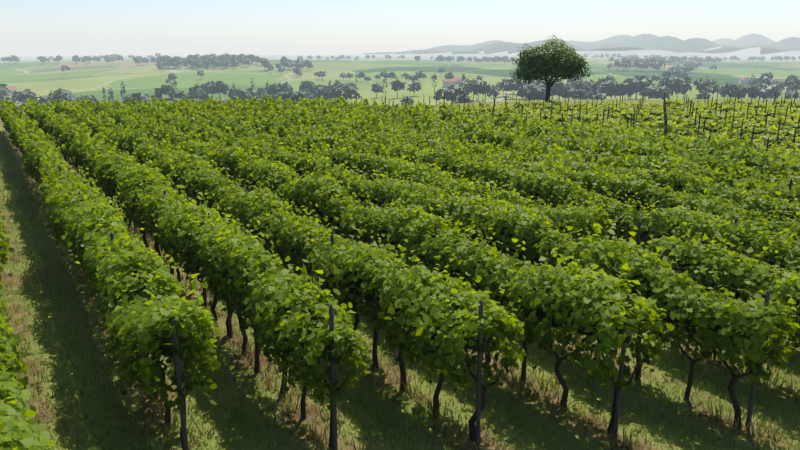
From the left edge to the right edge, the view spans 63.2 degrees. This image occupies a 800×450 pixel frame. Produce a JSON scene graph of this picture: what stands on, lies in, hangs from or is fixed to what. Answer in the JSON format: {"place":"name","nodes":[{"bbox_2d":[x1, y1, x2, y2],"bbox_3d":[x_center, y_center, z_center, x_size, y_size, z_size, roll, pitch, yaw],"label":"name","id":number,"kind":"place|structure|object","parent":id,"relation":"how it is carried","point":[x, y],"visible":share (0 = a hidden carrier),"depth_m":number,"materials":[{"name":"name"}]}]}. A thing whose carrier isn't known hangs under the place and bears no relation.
{"place":"outdoors","nodes":[
{"label":"outdoors","id":0,"kind":"place"},
{"bbox_2d":[0,34,799,449],"bbox_3d":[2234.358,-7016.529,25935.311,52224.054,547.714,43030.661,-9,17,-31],"label":"ground","id":1,"kind":"structure","parent":0,"point":[34,74],"depth_m":11.11,"materials":[{"name":"green plant"}]},
{"bbox_2d":[0,95,739,178],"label":"vine leaves","id":2,"kind":"object","parent":1,"relation":"on","point":[74,124],"visible":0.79,"depth_m":30.59,"materials":[{"name":"green plant"}]},
{"bbox_2d":[9,77,778,93],"bbox_3d":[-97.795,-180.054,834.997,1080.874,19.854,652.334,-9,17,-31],"label":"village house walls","id":3,"kind":"structure","parent":1,"relation":"on","point":[745,81],"depth_m":815.92,"materials":[{"name":"white paint"}]},
{"bbox_2d":[5,76,774,89],"bbox_3d":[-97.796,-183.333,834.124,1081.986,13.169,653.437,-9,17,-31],"label":"house roofs","id":4,"kind":"structure","parent":3,"relation":"on","point":[454,79],"depth_m":795.67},
{"bbox_2d":[0,53,799,106],"bbox_3d":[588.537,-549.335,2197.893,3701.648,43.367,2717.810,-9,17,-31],"label":"trees","id":5,"kind":"object","parent":1,"relation":"on","point":[397,90],"visible":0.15,"depth_m":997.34,"materials":[{"name":"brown plant"}]},
{"bbox_2d":[2,160,799,449],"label":"dry grass tufts","id":6,"kind":"object","parent":1,"relation":"on","point":[162,412],"visible":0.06,"depth_m":9.78,"materials":[{"name":"plant"}]},
{"bbox_2d":[22,103,791,449],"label":"vineyard posts","id":7,"kind":"object","parent":1,"relation":"on","point":[334,411],"visible":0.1,"depth_m":8.58,"materials":[{"name":"wood"}]},
{"bbox_2d":[56,108,799,403],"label":"vine wires","id":8,"kind":"object","parent":7,"relation":"attached to","point":[534,227],"visible":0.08,"depth_m":12.38,"materials":[{"name":"grey metal"}]},
{"bbox_2d":[297,91,799,152],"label":"vineyard posts","id":9,"kind":"object","parent":1,"relation":"on","point":[666,121],"visible":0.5,"depth_m":42.89,"materials":[{"name":"wood"}]},
{"bbox_2d":[540,67,562,101],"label":"tree trunk","id":10,"kind":"object","parent":1,"relation":"on","point":[549,85],"visible":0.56,"depth_m":64.85,"materials":[{"name":"brown plant"}]},
{"bbox_2d":[509,35,592,83],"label":"tree leaves","id":11,"kind":"object","parent":10,"relation":"attached to","point":[536,63],"visible":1,"depth_m":62.55,"materials":[{"name":"green plant"}]},
{"bbox_2d":[379,96,799,156],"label":"distant grapevines","id":12,"kind":"object","parent":1,"relation":"on","point":[627,108],"visible":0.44,"depth_m":45.28,"materials":[{"name":"green plant"}]},
{"bbox_2d":[0,0,799,54],"label":"sky","id":13,"kind":"structure","parent":0,"point":[27,27],"materials":[{"name":"white"}]},
{"bbox_2d":[0,105,799,449],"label":"vine","id":14,"kind":"object","parent":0,"point":[165,338],"depth_m":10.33,"materials":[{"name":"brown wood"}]},
{"bbox_2d":[389,102,799,156],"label":"young vine","id":15,"kind":"object","parent":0,"point":[678,122],"depth_m":43.49,"materials":[{"name":"green plant"}]}
]}

